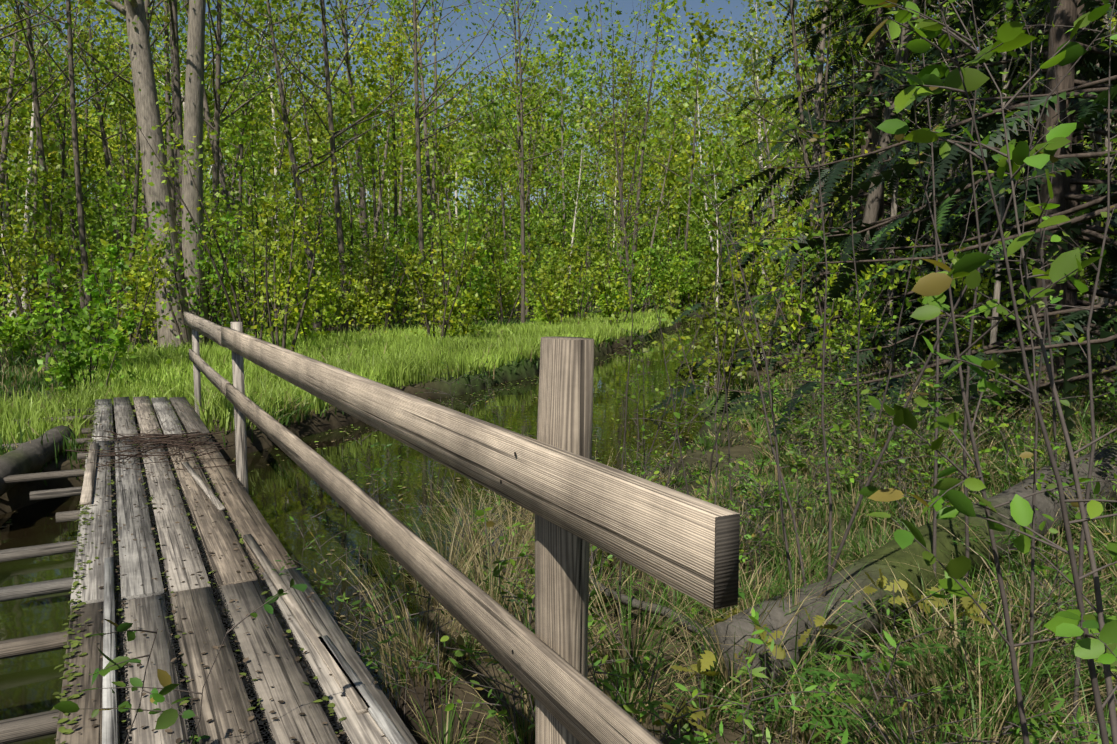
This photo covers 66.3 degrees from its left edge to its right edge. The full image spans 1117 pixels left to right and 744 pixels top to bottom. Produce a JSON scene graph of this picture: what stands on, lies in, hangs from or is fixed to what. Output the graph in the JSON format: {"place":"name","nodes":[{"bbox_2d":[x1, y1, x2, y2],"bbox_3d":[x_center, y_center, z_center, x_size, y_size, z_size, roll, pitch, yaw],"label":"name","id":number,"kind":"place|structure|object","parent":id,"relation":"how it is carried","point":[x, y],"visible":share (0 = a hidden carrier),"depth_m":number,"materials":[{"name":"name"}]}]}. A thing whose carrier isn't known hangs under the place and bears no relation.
{"place":"outdoors","nodes":[
{"label":"outdoors","id":0,"kind":"place"},
{"bbox_2d":[0,403,311,743],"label":"cross beams","id":1,"kind":"structure","parent":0,"point":[26,727],"depth_m":4.41,"materials":[{"name":"brown wood"}]},
{"bbox_2d":[110,402,346,743],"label":"bridge stringer logs","id":2,"kind":"object","parent":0,"point":[293,643],"depth_m":3.94,"materials":[{"name":"brown wood"}]},
{"bbox_2d":[110,400,350,743],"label":"bridge wire net","id":3,"kind":"object","parent":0,"point":[183,694],"visible":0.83,"depth_m":3.73,"materials":[{"name":"black metal"}]},
{"bbox_2d":[0,311,779,743],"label":"water","id":4,"kind":"structure","parent":0,"point":[282,487],"depth_m":7.59,"materials":[{"name":"liquid"}]},
{"bbox_2d":[0,319,779,723],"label":"floating leaves","id":5,"kind":"object","parent":4,"relation":"on","point":[514,431],"visible":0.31,"depth_m":11.39,"materials":[{"name":"plant"}]},
{"bbox_2d":[192,322,593,743],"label":"bridge posts","id":6,"kind":"object","parent":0,"point":[565,404],"visible":0.56,"depth_m":1.97,"materials":[{"name":"wood"}]},
{"bbox_2d":[0,0,1115,208],"label":"sky","id":7,"kind":"structure","parent":0,"point":[560,10],"materials":[{"name":"blue"}]},
{"bbox_2d":[0,198,1116,743],"bbox_3d":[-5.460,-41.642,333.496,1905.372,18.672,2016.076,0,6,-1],"label":"ground","id":8,"kind":"structure","parent":0,"point":[16,496],"depth_m":5.05,"materials":[{"name":"brown soil"}]},
{"bbox_2d":[56,312,739,743],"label":"bridge deck rails","id":9,"kind":"object","parent":8,"relation":"on","point":[664,534],"visible":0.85,"depth_m":3.22,"materials":[{"name":"wood"}]},
{"bbox_2d":[65,420,250,473],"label":"dead twigs","id":10,"kind":"object","parent":9,"relation":"on","point":[161,438],"visible":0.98,"depth_m":7.86,"materials":[{"name":"brown wood"}]},
{"bbox_2d":[50,395,389,743],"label":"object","id":11,"kind":"object","parent":9,"relation":"on","point":[69,677],"visible":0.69,"depth_m":3.99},
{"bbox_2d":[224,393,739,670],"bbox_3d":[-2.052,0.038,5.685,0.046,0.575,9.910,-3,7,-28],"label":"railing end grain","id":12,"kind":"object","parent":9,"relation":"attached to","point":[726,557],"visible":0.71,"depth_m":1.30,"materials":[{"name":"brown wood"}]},
{"bbox_2d":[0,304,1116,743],"bbox_3d":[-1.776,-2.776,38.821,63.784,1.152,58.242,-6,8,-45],"label":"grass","id":13,"kind":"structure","parent":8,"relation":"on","point":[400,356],"depth_m":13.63,"materials":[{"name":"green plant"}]},
{"bbox_2d":[0,352,1116,700],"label":"fallen logs","id":14,"kind":"object","parent":8,"relation":"on","point":[34,456],"visible":0.67,"depth_m":4.35,"materials":[{"name":"brown wood"}]},
{"bbox_2d":[53,0,1116,743],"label":"leaves","id":15,"kind":"object","parent":8,"relation":"on","point":[933,286],"visible":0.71,"depth_m":2.67,"materials":[{"name":"green plant"}]},
{"bbox_2d":[85,0,1116,743],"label":"sapling stems","id":16,"kind":"object","parent":8,"relation":"on","point":[1077,580],"visible":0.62,"depth_m":3.60,"materials":[{"name":"green plant"}]},
{"bbox_2d":[246,354,1116,743],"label":"sedge tussocks","id":17,"kind":"object","parent":8,"relation":"on","point":[990,694],"visible":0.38,"depth_m":4.06,"materials":[{"name":"green plant"}]},
{"bbox_2d":[649,0,1116,474],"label":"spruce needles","id":18,"kind":"object","parent":8,"relation":"on","point":[1091,110],"visible":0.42,"depth_m":11.58,"materials":[{"name":"green plant"}]}
]}

